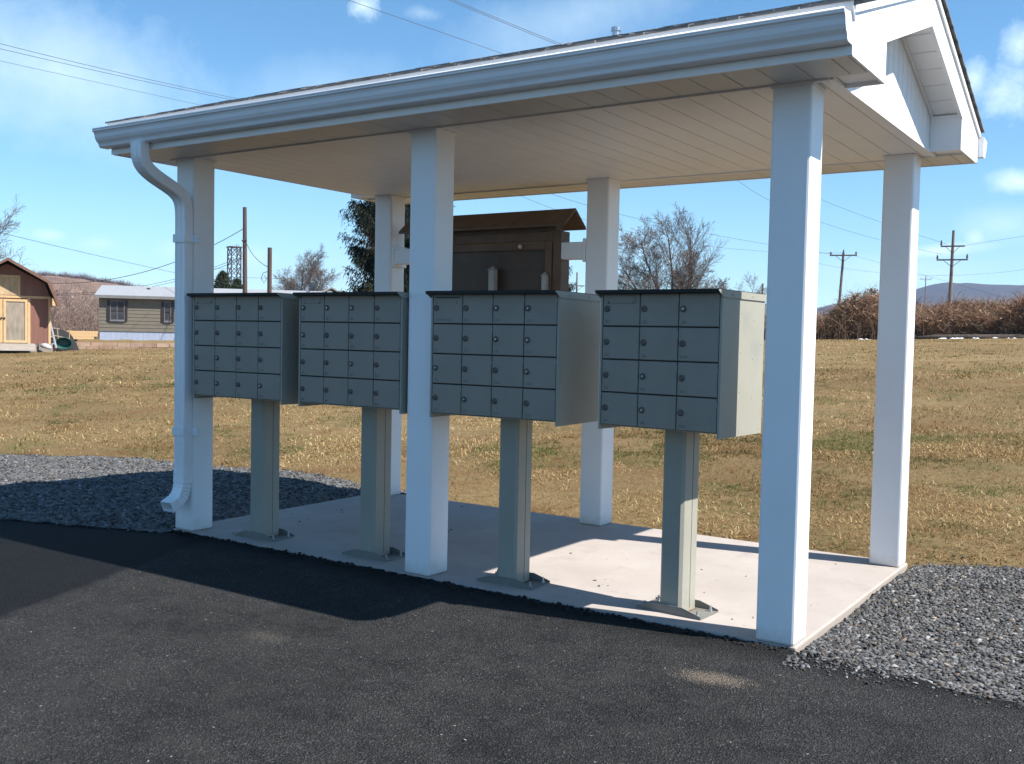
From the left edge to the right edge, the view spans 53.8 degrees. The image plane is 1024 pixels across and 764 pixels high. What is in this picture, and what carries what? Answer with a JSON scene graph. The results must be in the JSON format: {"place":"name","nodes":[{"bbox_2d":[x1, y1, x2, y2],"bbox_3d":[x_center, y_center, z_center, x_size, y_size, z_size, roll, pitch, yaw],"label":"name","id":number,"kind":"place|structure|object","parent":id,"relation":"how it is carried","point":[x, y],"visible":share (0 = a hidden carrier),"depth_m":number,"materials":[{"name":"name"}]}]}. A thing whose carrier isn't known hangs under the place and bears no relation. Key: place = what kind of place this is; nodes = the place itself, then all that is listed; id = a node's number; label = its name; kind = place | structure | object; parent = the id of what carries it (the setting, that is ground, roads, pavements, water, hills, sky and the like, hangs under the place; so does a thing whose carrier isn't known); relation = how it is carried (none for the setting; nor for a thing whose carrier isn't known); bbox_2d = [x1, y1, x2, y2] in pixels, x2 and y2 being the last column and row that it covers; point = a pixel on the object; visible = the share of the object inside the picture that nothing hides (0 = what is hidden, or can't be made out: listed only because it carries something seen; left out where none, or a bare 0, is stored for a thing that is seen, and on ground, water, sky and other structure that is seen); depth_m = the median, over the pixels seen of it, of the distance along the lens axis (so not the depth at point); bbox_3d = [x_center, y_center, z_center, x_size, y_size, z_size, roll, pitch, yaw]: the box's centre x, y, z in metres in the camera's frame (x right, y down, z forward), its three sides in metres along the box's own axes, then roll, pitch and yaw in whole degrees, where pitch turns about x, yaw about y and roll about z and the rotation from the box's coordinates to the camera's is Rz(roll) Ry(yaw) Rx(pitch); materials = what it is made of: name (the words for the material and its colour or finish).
{"place":"outdoors","nodes":[
{"label":"outdoors","id":0,"kind":"place"},
{"bbox_2d":[42,276,121,334],"bbox_3d":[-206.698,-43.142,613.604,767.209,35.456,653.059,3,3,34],"label":"hillside","id":1,"kind":"structure","parent":0,"point":[60,280],"depth_m":494.12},
{"bbox_2d":[29,258,115,338],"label":"woods","id":2,"kind":"object","parent":1,"relation":"on","point":[65,316],"visible":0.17,"depth_m":149.72,"materials":[{"name":"brown plant"}]},
{"bbox_2d":[31,270,148,285],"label":"crest woods","id":3,"kind":"object","parent":1,"relation":"on","point":[123,283],"visible":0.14,"depth_m":561.69,"materials":[{"name":"brown plant"}]},
{"bbox_2d":[2,49,231,99],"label":"power line","id":4,"kind":"object","parent":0,"point":[112,74],"visible":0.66,"depth_m":41.22,"materials":[{"name":"black metal"}]},
{"bbox_2d":[0,43,237,98],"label":"power line","id":5,"kind":"object","parent":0,"point":[110,70],"visible":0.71,"depth_m":41.06,"materials":[{"name":"black metal"}]},
{"bbox_2d":[0,519,1023,763],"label":"road","id":6,"kind":"structure","parent":0,"point":[244,655],"depth_m":3.92,"materials":[{"name":"black asphalt"}]},
{"bbox_2d":[169,529,793,651],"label":"asphalt crumbs","id":7,"kind":"object","parent":6,"relation":"on","point":[580,609],"visible":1,"depth_m":5.27,"materials":[{"name":"black asphalt"}]},
{"bbox_2d":[0,337,1023,570],"bbox_3d":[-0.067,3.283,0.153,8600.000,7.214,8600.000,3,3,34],"label":"ground","id":8,"kind":"structure","parent":0,"point":[487,488],"depth_m":10.85,"materials":[{"name":"brown plant"}]},
{"bbox_2d":[0,194,28,265],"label":"bare tree","id":9,"kind":"object","parent":8,"relation":"on","point":[6,224],"visible":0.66,"depth_m":43.38,"materials":[{"name":"brown plant"}]},
{"bbox_2d":[0,258,60,352],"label":"garden shed","id":10,"kind":"structure","parent":8,"relation":"on","point":[28,299],"depth_m":32.31,"materials":[{"name":"red wood"}]},
{"bbox_2d":[0,299,2,342],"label":"door","id":11,"kind":"structure","parent":10,"relation":"in","point":[1,300],"depth_m":32.01,"materials":[{"name":"beige wood"}]},
{"bbox_2d":[0,277,17,294],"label":"loft door","id":12,"kind":"structure","parent":10,"relation":"in","point":[8,285],"depth_m":32.10,"materials":[{"name":"beige wood"}]},
{"bbox_2d":[3,299,27,342],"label":"door","id":13,"kind":"structure","parent":10,"relation":"in","point":[15,311],"depth_m":32.22,"materials":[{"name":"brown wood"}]},
{"bbox_2d":[56,329,71,348],"bbox_3d":[-14.894,-1.417,33.503,0.521,0.651,0.478,0,3,-24],"label":"wheelbarrow","id":14,"kind":"object","parent":8,"relation":"on","point":[63,343],"visible":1,"depth_m":33.43,"materials":[{"name":"green paint"}]},
{"bbox_2d":[51,329,78,350],"bbox_3d":[-15.433,-1.456,34.259,1.360,0.750,1.000,0,3,-24],"label":"covered heap","id":15,"kind":"object","parent":8,"relation":"on","point":[63,333],"visible":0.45,"depth_m":34.00,"materials":[{"name":"plastic"}]},
{"bbox_2d":[67,331,97,340],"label":"plank stack","id":16,"kind":"object","parent":8,"relation":"on","point":[76,335],"visible":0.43,"depth_m":43.24,"materials":[{"name":"paint"}]},
{"bbox_2d":[75,339,174,348],"bbox_3d":[-11.681,-1.383,38.720,9.499,0.407,2.410,0,3,-23],"label":"raised bed","id":17,"kind":"object","parent":8,"relation":"on","point":[108,344],"visible":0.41,"depth_m":36.61,"materials":[{"name":"beige wood"}]},
{"bbox_2d":[94,282,339,339],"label":"mobile home","id":18,"kind":"object","parent":8,"relation":"on","point":[137,312],"visible":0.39,"depth_m":58.76,"materials":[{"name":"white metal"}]},
{"bbox_2d":[107,300,126,320],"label":"window","id":19,"kind":"structure","parent":18,"relation":"in","point":[116,310],"depth_m":58.37,"materials":[{"name":"grey glass"}]},
{"bbox_2d":[161,302,173,321],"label":"window","id":20,"kind":"structure","parent":18,"relation":"in","point":[167,308],"depth_m":58.96,"materials":[{"name":"grey glass"}]},
{"bbox_2d":[214,270,233,288],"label":"evergreen tree","id":21,"kind":"object","parent":8,"relation":"on","point":[222,276],"visible":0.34,"depth_m":90.62,"materials":[{"name":"green plant"}]},
{"bbox_2d":[226,246,241,282],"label":"lattice tower","id":22,"kind":"structure","parent":8,"relation":"on","point":[236,262],"depth_m":220.50,"materials":[{"name":"metal"}]},
{"bbox_2d":[234,207,246,292],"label":"utility pole","id":23,"kind":"object","parent":8,"relation":"on","point":[244,240],"visible":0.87,"depth_m":55.69,"materials":[{"name":"brown wood"}]},
{"bbox_2d":[261,247,271,292],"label":"utility pole","id":24,"kind":"object","parent":8,"relation":"on","point":[269,276],"visible":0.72,"depth_m":52.21,"materials":[{"name":"brown wood"}]},
{"bbox_2d":[272,243,341,291],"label":"bare tree","id":25,"kind":"object","parent":8,"relation":"on","point":[301,270],"visible":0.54,"depth_m":81.62,"materials":[{"name":"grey plant"}]},
{"bbox_2d":[337,199,454,291],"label":"spruce tree","id":26,"kind":"object","parent":8,"relation":"on","point":[365,216],"visible":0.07,"depth_m":40.49,"materials":[{"name":"green plant"}]},
{"bbox_2d":[0,453,1023,761],"bbox_3d":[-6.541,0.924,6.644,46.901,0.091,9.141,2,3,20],"label":"gravel","id":27,"kind":"structure","parent":8,"relation":"on","point":[162,519],"depth_m":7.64,"materials":[{"name":"grey gravel"}]},
{"bbox_2d":[174,494,907,651],"bbox_3d":[0.071,1.108,6.436,4.215,0.140,2.103,3,3,34],"label":"concrete pad","id":28,"kind":"object","parent":8,"relation":"on","point":[840,587],"visible":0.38,"depth_m":5.97,"materials":[{"name":"grey concrete"}]},
{"bbox_2d":[186,293,298,541],"bbox_3d":[-1.618,0.222,6.455,0.800,1.558,0.499,3,3,32],"label":"cluster mailbox","id":29,"kind":"object","parent":28,"relation":"on","point":[245,345],"visible":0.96,"depth_m":6.30,"materials":[{"name":"grey paint"}]},
{"bbox_2d":[194,296,214,319],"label":"door","id":30,"kind":"structure","parent":29,"relation":"in","point":[204,307],"depth_m":6.40,"materials":[{"name":"grey paint"}]},
{"bbox_2d":[194,321,214,344],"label":"door","id":31,"kind":"structure","parent":29,"relation":"in","point":[204,331],"depth_m":6.40,"materials":[{"name":"grey paint"}]},
{"bbox_2d":[194,346,214,370],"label":"door","id":32,"kind":"structure","parent":29,"relation":"in","point":[204,358],"depth_m":6.41,"materials":[{"name":"grey paint"}]},
{"bbox_2d":[194,371,214,395],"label":"door","id":33,"kind":"structure","parent":29,"relation":"in","point":[204,381],"depth_m":6.42,"materials":[{"name":"grey paint"}]},
{"bbox_2d":[215,346,235,371],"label":"door","id":34,"kind":"structure","parent":29,"relation":"in","point":[225,357],"depth_m":6.31,"materials":[{"name":"grey paint"}]},
{"bbox_2d":[215,372,235,396],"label":"door","id":35,"kind":"structure","parent":29,"relation":"in","point":[225,382],"depth_m":6.32,"materials":[{"name":"grey paint"}]},
{"bbox_2d":[215,296,236,320],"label":"door","id":36,"kind":"structure","parent":29,"relation":"in","point":[225,306],"depth_m":6.30,"materials":[{"name":"grey paint"}]},
{"bbox_2d":[215,321,236,345],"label":"door","id":37,"kind":"structure","parent":29,"relation":"in","point":[225,331],"depth_m":6.31,"materials":[{"name":"grey paint"}]},
{"bbox_2d":[236,347,257,372],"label":"door","id":38,"kind":"structure","parent":29,"relation":"in","point":[246,358],"depth_m":6.22,"materials":[{"name":"grey paint"}]},
{"bbox_2d":[236,373,257,398],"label":"door","id":39,"kind":"structure","parent":29,"relation":"in","point":[246,383],"depth_m":6.22,"materials":[{"name":"grey paint"}]},
{"bbox_2d":[236,296,258,320],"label":"door","id":40,"kind":"structure","parent":29,"relation":"in","point":[247,306],"depth_m":6.20,"materials":[{"name":"grey paint"}]},
{"bbox_2d":[236,321,258,346],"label":"door","id":41,"kind":"structure","parent":29,"relation":"in","point":[247,332],"depth_m":6.21,"materials":[{"name":"grey paint"}]},
{"bbox_2d":[258,296,280,320],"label":"door","id":42,"kind":"structure","parent":29,"relation":"in","point":[269,307],"depth_m":6.10,"materials":[{"name":"grey paint"}]},
{"bbox_2d":[258,322,280,347],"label":"door","id":43,"kind":"structure","parent":29,"relation":"in","point":[269,333],"depth_m":6.11,"materials":[{"name":"grey paint"}]},
{"bbox_2d":[258,348,280,373],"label":"door","id":44,"kind":"structure","parent":29,"relation":"in","point":[269,359],"depth_m":6.11,"materials":[{"name":"grey paint"}]},
{"bbox_2d":[258,374,280,399],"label":"door","id":45,"kind":"structure","parent":29,"relation":"in","point":[268,384],"depth_m":6.12,"materials":[{"name":"grey paint"}]},
{"bbox_2d":[293,292,408,561],"bbox_3d":[-0.837,0.261,5.960,0.800,1.558,0.499,3,3,33],"label":"cluster mailbox","id":46,"kind":"object","parent":28,"relation":"on","point":[353,349],"visible":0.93,"depth_m":5.83,"materials":[{"name":"grey paint"}]},
{"bbox_2d":[300,349,323,375],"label":"door","id":47,"kind":"structure","parent":46,"relation":"in","point":[312,361],"depth_m":5.92,"materials":[{"name":"grey paint"}]},
{"bbox_2d":[300,376,323,402],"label":"door","id":48,"kind":"structure","parent":46,"relation":"in","point":[311,388],"depth_m":5.93,"materials":[{"name":"grey paint"}]},
{"bbox_2d":[301,295,324,321],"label":"door","id":49,"kind":"structure","parent":46,"relation":"in","point":[312,306],"depth_m":5.91,"materials":[{"name":"grey paint"}]},
{"bbox_2d":[301,322,324,348],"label":"door","id":50,"kind":"structure","parent":46,"relation":"in","point":[312,334],"depth_m":5.92,"materials":[{"name":"grey paint"}]},
{"bbox_2d":[324,377,347,404],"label":"door","id":51,"kind":"structure","parent":46,"relation":"in","point":[335,389],"depth_m":5.83,"materials":[{"name":"grey paint"}]},
{"bbox_2d":[324,323,348,349],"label":"door","id":52,"kind":"structure","parent":46,"relation":"in","point":[336,335],"depth_m":5.81,"materials":[{"name":"grey paint"}]},
{"bbox_2d":[324,350,348,377],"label":"door","id":53,"kind":"structure","parent":46,"relation":"in","point":[336,362],"depth_m":5.82,"materials":[{"name":"grey paint"}]},
{"bbox_2d":[325,295,349,321],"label":"door","id":54,"kind":"structure","parent":46,"relation":"in","point":[336,306],"depth_m":5.81,"materials":[{"name":"grey paint"}]},
{"bbox_2d":[348,351,373,378],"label":"door","id":55,"kind":"structure","parent":46,"relation":"in","point":[361,363],"depth_m":5.72,"materials":[{"name":"grey paint"}]},
{"bbox_2d":[348,379,373,406],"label":"door","id":56,"kind":"structure","parent":46,"relation":"in","point":[360,391],"depth_m":5.73,"materials":[{"name":"grey paint"}]},
{"bbox_2d":[349,295,374,321],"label":"door","id":57,"kind":"structure","parent":46,"relation":"in","point":[361,307],"depth_m":5.70,"materials":[{"name":"grey paint"}]},
{"bbox_2d":[349,323,374,350],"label":"door","id":58,"kind":"structure","parent":46,"relation":"in","point":[361,335],"depth_m":5.71,"materials":[{"name":"grey paint"}]},
{"bbox_2d":[373,380,399,408],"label":"door","id":59,"kind":"structure","parent":46,"relation":"in","point":[386,393],"depth_m":5.62,"materials":[{"name":"grey paint"}]},
{"bbox_2d":[374,352,399,379],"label":"door","id":60,"kind":"structure","parent":46,"relation":"in","point":[386,364],"depth_m":5.62,"materials":[{"name":"grey paint"}]},
{"bbox_2d":[374,324,400,351],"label":"door","id":61,"kind":"structure","parent":46,"relation":"in","point":[386,336],"depth_m":5.61,"materials":[{"name":"grey paint"}]},
{"bbox_2d":[375,295,400,322],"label":"door","id":62,"kind":"structure","parent":46,"relation":"in","point":[387,307],"depth_m":5.60,"materials":[{"name":"grey paint"}]},
{"bbox_2d":[425,290,600,589],"bbox_3d":[-0.006,0.305,5.375,0.800,1.558,0.499,3,3,32],"label":"cluster mailbox","id":63,"kind":"object","parent":28,"relation":"on","point":[518,362],"visible":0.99,"depth_m":5.22,"materials":[{"name":"grey paint"}]},
{"bbox_2d":[432,384,461,413],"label":"door","id":64,"kind":"structure","parent":63,"relation":"in","point":[446,398],"depth_m":5.34,"materials":[{"name":"grey paint"}]},
{"bbox_2d":[433,354,461,383],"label":"door","id":65,"kind":"structure","parent":63,"relation":"in","point":[447,368],"depth_m":5.33,"materials":[{"name":"grey paint"}]},
{"bbox_2d":[433,324,462,353],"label":"door","id":66,"kind":"structure","parent":63,"relation":"in","point":[447,338],"depth_m":5.33,"materials":[{"name":"grey paint"}]},
{"bbox_2d":[434,294,462,322],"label":"door","id":67,"kind":"structure","parent":63,"relation":"in","point":[448,308],"depth_m":5.32,"materials":[{"name":"grey paint"}]},
{"bbox_2d":[461,385,491,415],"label":"door","id":68,"kind":"structure","parent":63,"relation":"in","point":[475,400],"depth_m":5.24,"materials":[{"name":"grey paint"}]},
{"bbox_2d":[462,355,491,385],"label":"door","id":69,"kind":"structure","parent":63,"relation":"in","point":[476,370],"depth_m":5.23,"materials":[{"name":"grey paint"}]},
{"bbox_2d":[462,325,492,354],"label":"door","id":70,"kind":"structure","parent":63,"relation":"in","point":[477,339],"depth_m":5.22,"materials":[{"name":"grey paint"}]},
{"bbox_2d":[463,294,493,323],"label":"door","id":71,"kind":"structure","parent":63,"relation":"in","point":[477,308],"depth_m":5.22,"materials":[{"name":"grey paint"}]},
{"bbox_2d":[491,387,522,418],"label":"door","id":72,"kind":"structure","parent":63,"relation":"in","point":[506,402],"depth_m":5.14,"materials":[{"name":"grey paint"}]},
{"bbox_2d":[492,356,523,386],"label":"door","id":73,"kind":"structure","parent":63,"relation":"in","point":[507,371],"depth_m":5.13,"materials":[{"name":"grey paint"}]},
{"bbox_2d":[493,294,524,323],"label":"door","id":74,"kind":"structure","parent":63,"relation":"in","point":[507,308],"depth_m":5.12,"materials":[{"name":"grey paint"}]},
{"bbox_2d":[493,325,524,355],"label":"door","id":75,"kind":"structure","parent":63,"relation":"in","point":[507,339],"depth_m":5.12,"materials":[{"name":"grey paint"}]},
{"bbox_2d":[523,389,555,420],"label":"door","id":76,"kind":"structure","parent":63,"relation":"in","point":[538,404],"depth_m":5.04,"materials":[{"name":"grey paint"}]},
{"bbox_2d":[523,357,556,388],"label":"door","id":77,"kind":"structure","parent":63,"relation":"in","point":[539,372],"depth_m":5.04,"materials":[{"name":"grey paint"}]},
{"bbox_2d":[524,325,556,356],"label":"door","id":78,"kind":"structure","parent":63,"relation":"in","point":[538,340],"depth_m":5.03,"materials":[{"name":"grey paint"}]},
{"bbox_2d":[525,294,557,324],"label":"door","id":79,"kind":"structure","parent":63,"relation":"in","point":[541,309],"depth_m":5.02,"materials":[{"name":"grey paint"}]},
{"bbox_2d":[92,0,986,645],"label":"mailbox shelter","id":80,"kind":"object","parent":28,"relation":"on","point":[794,104],"visible":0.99,"depth_m":5.50,"materials":[{"name":"white plastic"}]},
{"bbox_2d":[391,208,585,290],"bbox_3d":[-0.189,-0.666,7.700,1.796,1.235,0.310,3,3,34],"label":"notice board","id":81,"kind":"object","parent":80,"relation":"attached to","point":[530,250],"visible":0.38,"depth_m":7.48,"materials":[{"name":"brown wood"}]},
{"bbox_2d":[452,242,552,290],"bbox_3d":[-0.228,-0.586,7.645,1.228,0.908,0.070,3,3,34],"label":"door","id":82,"kind":"structure","parent":81,"relation":"in","point":[520,266],"depth_m":7.54,"materials":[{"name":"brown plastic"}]},
{"bbox_2d":[595,288,766,619],"bbox_3d":[0.795,0.344,4.885,0.662,1.558,0.499,3,3,38],"label":"cluster mailbox","id":83,"kind":"object","parent":28,"relation":"on","point":[683,368],"visible":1,"depth_m":4.75,"materials":[{"name":"grey paint"}]},
{"bbox_2d":[601,392,637,426],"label":"door","id":84,"kind":"structure","parent":83,"relation":"in","point":[616,408],"depth_m":4.84,"materials":[{"name":"grey paint"}]},
{"bbox_2d":[602,360,638,392],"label":"door","id":85,"kind":"structure","parent":83,"relation":"in","point":[617,375],"depth_m":4.83,"materials":[{"name":"grey paint"}]},
{"bbox_2d":[603,327,639,359],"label":"door","id":86,"kind":"structure","parent":83,"relation":"in","point":[618,342],"depth_m":4.83,"materials":[{"name":"grey paint"}]},
{"bbox_2d":[603,293,640,325],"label":"door","id":87,"kind":"structure","parent":83,"relation":"in","point":[619,309],"depth_m":4.82,"materials":[{"name":"grey paint"}]},
{"bbox_2d":[638,394,676,429],"bbox_3d":[0.676,0.140,4.718,0.202,0.153,0.020,3,3,38],"label":"door","id":88,"kind":"structure","parent":83,"relation":"in","point":[654,411],"depth_m":4.71,"materials":[{"name":"grey paint"}]},
{"bbox_2d":[638,361,677,394],"bbox_3d":[0.679,-0.019,4.711,0.203,0.153,0.020,3,3,38],"label":"door","id":89,"kind":"structure","parent":83,"relation":"in","point":[655,377],"depth_m":4.71,"materials":[{"name":"grey paint"}]},
{"bbox_2d":[639,327,678,360],"bbox_3d":[0.682,-0.178,4.703,0.203,0.153,0.020,3,3,38],"label":"door","id":90,"kind":"structure","parent":83,"relation":"in","point":[656,343],"depth_m":4.70,"materials":[{"name":"grey paint"}]},
{"bbox_2d":[640,293,679,325],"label":"door","id":91,"kind":"structure","parent":83,"relation":"in","point":[657,309],"depth_m":4.69,"materials":[{"name":"grey paint"}]},
{"bbox_2d":[676,397,717,432],"bbox_3d":[0.838,0.149,4.591,0.203,0.153,0.020,3,3,38],"label":"door","id":92,"kind":"structure","parent":83,"relation":"in","point":[693,414],"depth_m":4.59,"materials":[{"name":"grey paint"}]},
{"bbox_2d":[677,362,718,397],"bbox_3d":[0.841,-0.010,4.583,0.203,0.153,0.020,3,3,38],"label":"door","id":93,"kind":"structure","parent":83,"relation":"in","point":[694,379],"depth_m":4.58,"materials":[{"name":"grey paint"}]},
{"bbox_2d":[678,328,719,361],"bbox_3d":[0.845,-0.169,4.577,0.202,0.153,0.020,3,3,38],"label":"door","id":94,"kind":"structure","parent":83,"relation":"in","point":[695,344],"depth_m":4.57,"materials":[{"name":"grey paint"}]},
{"bbox_2d":[679,293,720,326],"bbox_3d":[0.848,-0.327,4.569,0.203,0.153,0.020,3,3,38],"label":"door","id":95,"kind":"structure","parent":83,"relation":"in","point":[696,309],"depth_m":4.56,"materials":[{"name":"grey paint"}]},
{"bbox_2d":[617,202,729,289],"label":"bare tree","id":96,"kind":"object","parent":8,"relation":"on","point":[680,281],"visible":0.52,"depth_m":54.78,"materials":[{"name":"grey plant"}]},
{"bbox_2d":[658,210,731,289],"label":"bare tree","id":97,"kind":"object","parent":8,"relation":"on","point":[689,242],"visible":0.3,"depth_m":55.75,"materials":[{"name":"brown plant"}]},
{"bbox_2d":[707,271,766,312],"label":"bare tree","id":98,"kind":"object","parent":8,"relation":"on","point":[758,291],"visible":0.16,"depth_m":72.80,"materials":[{"name":"brown plant"}]},
{"bbox_2d":[830,250,856,309],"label":"utility pole","id":99,"kind":"object","parent":8,"relation":"on","point":[843,255],"visible":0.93,"depth_m":94.66,"materials":[{"name":"brown wood"}]},
{"bbox_2d":[764,282,1023,339],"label":"brush thicket","id":100,"kind":"object","parent":8,"relation":"on","point":[868,301],"visible":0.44,"depth_m":43.24,"materials":[{"name":"brown plant"}]},
{"bbox_2d":[764,300,1023,339],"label":"brush stalks","id":101,"kind":"object","parent":8,"relation":"on","point":[859,332],"visible":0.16,"depth_m":43.75,"materials":[{"name":"brown plant"}]},
{"bbox_2d":[936,230,967,303],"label":"utility pole","id":102,"kind":"object","parent":8,"relation":"on","point":[952,259],"visible":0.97,"depth_m":85.80,"materials":[{"name":"brown wood"}]},
{"bbox_2d":[914,334,1023,338],"bbox_3d":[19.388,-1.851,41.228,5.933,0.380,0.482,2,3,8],"label":"road","id":103,"kind":"structure","parent":8,"relation":"on","point":[982,336],"depth_m":41.15,"materials":[{"name":"grey asphalt"}]},
{"bbox_2d":[0,0,1023,311],"label":"sky","id":104,"kind":"structure","parent":0,"point":[77,195],"materials":[{"name":"blue"}]},
{"bbox_2d":[817,282,1023,337],"bbox_3d":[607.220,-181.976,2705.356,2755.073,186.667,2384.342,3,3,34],"label":"hills","id":105,"kind":"structure","parent":0,"point":[935,292],"depth_m":2518.00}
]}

